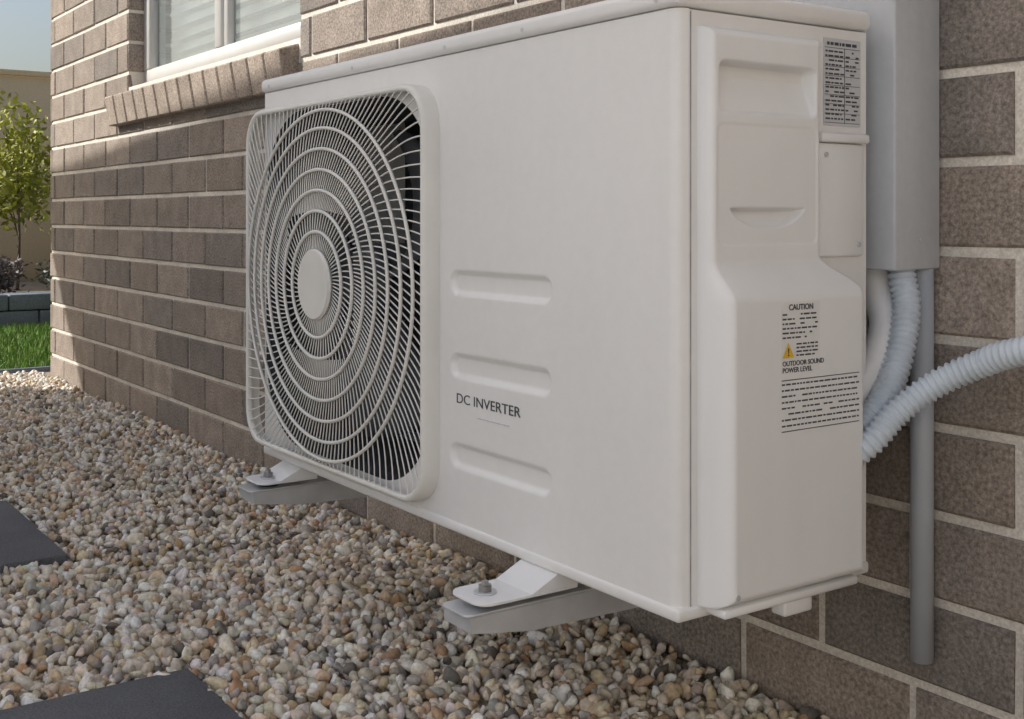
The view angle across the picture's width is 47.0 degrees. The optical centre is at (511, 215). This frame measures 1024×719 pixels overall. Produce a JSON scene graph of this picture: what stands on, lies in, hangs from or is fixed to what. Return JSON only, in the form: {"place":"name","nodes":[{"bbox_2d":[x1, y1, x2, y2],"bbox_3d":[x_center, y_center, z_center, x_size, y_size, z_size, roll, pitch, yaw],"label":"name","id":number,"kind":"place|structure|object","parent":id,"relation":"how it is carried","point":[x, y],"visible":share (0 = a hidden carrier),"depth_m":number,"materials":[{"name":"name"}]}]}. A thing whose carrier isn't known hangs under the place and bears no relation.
{"place":"outdoors","nodes":[
{"label":"outdoors","id":0,"kind":"place"},
{"bbox_2d":[0,0,51,71],"label":"sky","id":1,"kind":"structure","parent":0,"point":[25,25],"materials":[{"name":"blue"}]},
{"bbox_2d":[104,95,122,126],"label":"sill brick","id":2,"kind":"object","parent":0,"point":[111,111],"visible":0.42,"depth_m":4.59,"materials":[{"name":"brown brick"}]},
{"bbox_2d":[113,92,132,124],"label":"sill brick","id":3,"kind":"object","parent":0,"point":[120,109],"visible":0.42,"depth_m":4.50,"materials":[{"name":"brown brick"}]},
{"bbox_2d":[123,90,144,122],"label":"sill brick","id":4,"kind":"object","parent":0,"point":[130,106],"visible":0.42,"depth_m":4.40,"materials":[{"name":"brown brick"}]},
{"bbox_2d":[133,86,155,120],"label":"sill brick","id":5,"kind":"object","parent":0,"point":[140,104],"visible":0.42,"depth_m":4.30,"materials":[{"name":"brown brick"}]},
{"bbox_2d":[143,83,166,117],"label":"sill brick","id":6,"kind":"object","parent":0,"point":[151,101],"visible":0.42,"depth_m":4.20,"materials":[{"name":"brown brick"}]},
{"bbox_2d":[154,80,176,115],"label":"sill brick","id":7,"kind":"object","parent":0,"point":[162,98],"visible":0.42,"depth_m":4.10,"materials":[{"name":"brown brick"}]},
{"bbox_2d":[165,77,190,113],"bbox_3d":[-1.098,-0.430,4.048,0.154,0.156,0.107,0,0,-35],"label":"sill brick","id":8,"kind":"object","parent":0,"point":[174,96],"visible":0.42,"depth_m":4.00,"materials":[{"name":"brown brick"}]},
{"bbox_2d":[177,73,204,110],"bbox_3d":[-1.029,-0.430,3.950,0.154,0.156,0.107,0,0,-35],"label":"sill brick","id":9,"kind":"object","parent":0,"point":[186,93],"visible":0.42,"depth_m":3.90,"materials":[{"name":"brown brick"}]},
{"bbox_2d":[190,70,215,107],"bbox_3d":[-0.960,-0.430,3.851,0.154,0.156,0.107,0,0,-35],"label":"sill brick","id":10,"kind":"object","parent":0,"point":[199,89],"visible":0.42,"depth_m":3.81,"materials":[{"name":"brown brick"}]},
{"bbox_2d":[203,66,229,105],"bbox_3d":[-0.891,-0.430,3.752,0.154,0.156,0.107,0,0,-35],"label":"sill brick","id":11,"kind":"object","parent":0,"point":[213,88],"visible":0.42,"depth_m":3.71,"materials":[{"name":"brown brick"}]},
{"bbox_2d":[144,22,300,82],"bbox_3d":[-0.976,-0.538,3.974,0.036,0.053,1.564,0,0,-35],"label":"window frame bottom","id":12,"kind":"object","parent":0,"point":[272,38],"depth_m":3.88,"materials":[{"name":"white plastic"}]},
{"bbox_2d":[144,0,149,70],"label":"window stile","id":13,"kind":"object","parent":12,"relation":"attached to","point":[145,35],"depth_m":4.58,"materials":[{"name":"white plastic"}]},
{"bbox_2d":[215,0,224,47],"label":"window mullion","id":14,"kind":"structure","parent":12,"relation":"attached to","point":[219,23],"depth_m":3.94},
{"bbox_2d":[217,61,245,102],"bbox_3d":[-0.822,-0.430,3.654,0.154,0.156,0.107,0,0,-35],"label":"sill brick","id":15,"kind":"object","parent":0,"point":[227,82],"visible":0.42,"depth_m":3.61,"materials":[{"name":"brown brick"}]},
{"bbox_2d":[232,57,261,99],"bbox_3d":[-0.752,-0.430,3.555,0.154,0.156,0.107,0,0,-35],"label":"sill brick","id":16,"kind":"object","parent":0,"point":[242,79],"visible":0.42,"depth_m":3.51,"materials":[{"name":"brown brick"}]},
{"bbox_2d":[248,52,267,95],"bbox_3d":[-0.683,-0.430,3.456,0.154,0.156,0.107,0,0,-35],"label":"sill brick","id":17,"kind":"object","parent":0,"point":[257,69],"visible":0.34,"depth_m":3.42,"materials":[{"name":"brown brick"}]},
{"bbox_2d":[264,44,298,78],"bbox_3d":[-0.614,-0.430,3.357,0.154,0.156,0.107,0,0,-35],"label":"sill brick","id":18,"kind":"object","parent":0,"point":[282,61],"visible":0.3,"depth_m":3.29,"materials":[{"name":"brown brick"}]},
{"bbox_2d":[0,370,830,718],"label":"ground","id":19,"kind":"structure","parent":0,"point":[484,701],"depth_m":2.19,"materials":[{"name":"grey gravel"}]},
{"bbox_2d":[0,310,37,326],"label":"block","id":20,"kind":"structure","parent":19,"relation":"on","point":[8,317],"depth_m":8.07,"materials":[{"name":"grey concrete"}]},
{"bbox_2d":[1,291,51,310],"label":"block","id":21,"kind":"structure","parent":20,"relation":"on","point":[28,300],"depth_m":8.11,"materials":[{"name":"grey concrete"}]},
{"bbox_2d":[0,366,49,373],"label":"lawn edging","id":22,"kind":"object","parent":19,"relation":"on","point":[38,369],"depth_m":5.73,"materials":[{"name":"grey concrete"}]},
{"bbox_2d":[0,320,51,368],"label":"lawn","id":23,"kind":"structure","parent":19,"relation":"on","point":[25,346],"depth_m":6.67,"materials":[{"name":"green plant"}]},
{"bbox_2d":[1,281,50,292],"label":"garden bed","id":24,"kind":"object","parent":19,"relation":"on","point":[34,286],"depth_m":9.22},
{"bbox_2d":[0,254,28,292],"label":"shrub","id":25,"kind":"object","parent":24,"relation":"on","point":[5,268],"visible":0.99,"depth_m":8.43,"materials":[{"name":"grey plant"}]},
{"bbox_2d":[0,91,51,288],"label":"young tree","id":26,"kind":"object","parent":24,"relation":"on","point":[20,188],"visible":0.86,"depth_m":8.88,"materials":[{"name":"green plant"}]},
{"bbox_2d":[0,75,51,281],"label":"wall","id":27,"kind":"structure","parent":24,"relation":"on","point":[35,244],"depth_m":10.15,"materials":[{"name":"beige paint"}]},
{"bbox_2d":[0,69,51,77],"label":"coping","id":28,"kind":"object","parent":27,"relation":"on","point":[27,73],"depth_m":10.11,"materials":[{"name":"beige concrete"}]},
{"bbox_2d":[30,259,51,287],"bbox_3d":[-3.237,0.383,8.907,0.787,0.546,0.608,0,0,-35],"label":"shrub","id":29,"kind":"object","parent":24,"relation":"on","point":[43,277],"visible":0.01,"depth_m":8.78,"materials":[{"name":"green plant"}]},
{"bbox_2d":[0,500,66,573],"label":"stepping stone","id":30,"kind":"object","parent":19,"relation":"on","point":[24,540],"visible":0.75,"depth_m":2.64,"materials":[{"name":"concrete"}]},
{"bbox_2d":[34,309,50,325],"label":"block","id":31,"kind":"structure","parent":19,"relation":"on","point":[44,314],"depth_m":8.16,"materials":[{"name":"grey concrete"}]},
{"bbox_2d":[0,668,242,718],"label":"stepping stone","id":32,"kind":"object","parent":19,"relation":"on","point":[183,694],"visible":1,"depth_m":1.78,"materials":[{"name":"concrete"}]},
{"bbox_3d":[-0.550,-0.438,-2.457,6.480,2.420,0.160,0,0,-35],"label":"wall","id":33,"kind":"object","parent":19,"relation":"on","visible":0},
{"bbox_2d":[50,0,52,360],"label":"return wall bricks","id":34,"kind":"object","parent":33,"relation":"attached to","point":[51,164],"visible":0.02,"depth_m":5.52,"materials":[{"name":"brick"}]},
{"bbox_2d":[52,0,128,401],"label":"mortar","id":35,"kind":"object","parent":33,"relation":"attached to","point":[118,167],"visible":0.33,"depth_m":5.00,"materials":[{"name":"grey concrete"}]},
{"bbox_2d":[127,44,143,71],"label":"reveal brick","id":36,"kind":"object","parent":33,"relation":"attached to","point":[135,57],"visible":0.58,"depth_m":4.59,"materials":[{"name":"brown brick"}]},
{"bbox_2d":[128,13,143,40],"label":"reveal brick","id":37,"kind":"object","parent":33,"relation":"attached to","point":[135,26],"visible":0.58,"depth_m":4.59,"materials":[{"name":"brown brick"}]},
{"bbox_2d":[128,0,143,10],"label":"reveal brick","id":38,"kind":"object","parent":33,"relation":"attached to","point":[135,4],"visible":0.57,"depth_m":4.59,"materials":[{"name":"brick"}]},
{"bbox_2d":[129,9,143,85],"bbox_3d":[-1.000,-1.097,3.961,0.094,1.200,1.570,0,0,-35],"label":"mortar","id":39,"kind":"object","parent":33,"relation":"attached to","point":[137,78],"visible":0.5,"depth_m":4.59,"materials":[{"name":"beige concrete"}]},
{"bbox_2d":[129,38,301,430],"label":"mortar joints","id":40,"kind":"object","parent":33,"relation":"attached to","point":[235,192],"visible":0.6,"depth_m":3.97,"materials":[{"name":"grey concrete"}]},
{"bbox_2d":[178,57,267,98],"bbox_3d":[-1.080,-0.430,4.019,0.138,0.147,1.612,0,0,-35],"label":"sill mortar","id":41,"kind":"object","parent":33,"relation":"attached to","point":[234,78],"visible":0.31,"depth_m":3.52,"materials":[{"name":"concrete"}]},
{"bbox_2d":[158,0,301,66],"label":"window pane","id":42,"kind":"object","parent":33,"relation":"attached to","point":[186,28],"depth_m":4.14,"materials":[{"name":"clear glass"}]},
{"bbox_2d":[147,0,157,68],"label":"sash stile","id":43,"kind":"object","parent":42,"relation":"attached to","point":[152,34],"visible":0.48,"depth_m":4.54,"materials":[{"name":"white plastic"}]},
{"bbox_2d":[224,0,233,45],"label":"sash stile","id":44,"kind":"object","parent":42,"relation":"attached to","point":[228,22],"visible":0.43,"depth_m":3.91,"materials":[{"name":"white plastic"}]},
{"bbox_2d":[238,0,869,633],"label":"air conditioner","id":45,"kind":"object","parent":33,"relation":"attached to","point":[568,306],"visible":1,"depth_m":1.52,"materials":[{"name":"paint"}]},
{"bbox_2d":[302,0,1023,718],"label":"mortar","id":46,"kind":"object","parent":33,"relation":"attached to","point":[1016,158],"depth_m":1.58,"materials":[{"name":"beige concrete"}]},
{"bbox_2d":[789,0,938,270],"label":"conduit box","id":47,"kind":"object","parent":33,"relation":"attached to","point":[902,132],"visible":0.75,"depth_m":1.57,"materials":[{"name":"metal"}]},
{"bbox_2d":[863,269,893,403],"bbox_3d":[0.472,0.214,1.592,0.092,0.333,0.149,0,0,39],"label":"refrigerant pipe","id":48,"kind":"object","parent":47,"relation":"attached to","point":[879,308],"visible":0.23,"depth_m":1.58,"materials":[{"name":"white plastic"}]},
{"bbox_2d":[863,270,921,430],"bbox_3d":[0.474,0.185,1.552,0.171,0.269,0.084,0,0,-35],"label":"flexible conduit","id":49,"kind":"object","parent":47,"relation":"attached to","point":[891,381],"visible":0.62,"depth_m":1.55,"materials":[{"name":"plastic"}]},
{"bbox_2d":[910,269,933,664],"bbox_3d":[0.560,0.333,1.609,0.031,0.550,0.031,0,0,-35],"label":"electrical conduit","id":50,"kind":"object","parent":33,"relation":"attached to","point":[922,537],"visible":0.72,"depth_m":1.59,"materials":[{"name":"plastic"}]},
{"bbox_2d":[861,336,1023,464],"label":"flexible conduit","id":51,"kind":"object","parent":33,"relation":"attached to","point":[902,408],"visible":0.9,"depth_m":1.46,"materials":[{"name":"plastic"}]},
{"bbox_2d":[50,0,1023,718],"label":"wall bricks","id":52,"kind":"object","parent":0,"point":[974,478],"depth_m":2.00,"materials":[{"name":"brown brick"}]},
{"bbox_3d":[-3.831,0.708,7.905,0.392,0.108,0.259,0,0,-35],"label":"block","id":53,"kind":"object","parent":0,"visible":0},
{"bbox_2d":[0,293,7,310],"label":"block","id":54,"kind":"structure","parent":53,"relation":"on","point":[3,302],"depth_m":8.01,"materials":[{"name":"grey concrete"}]}
]}

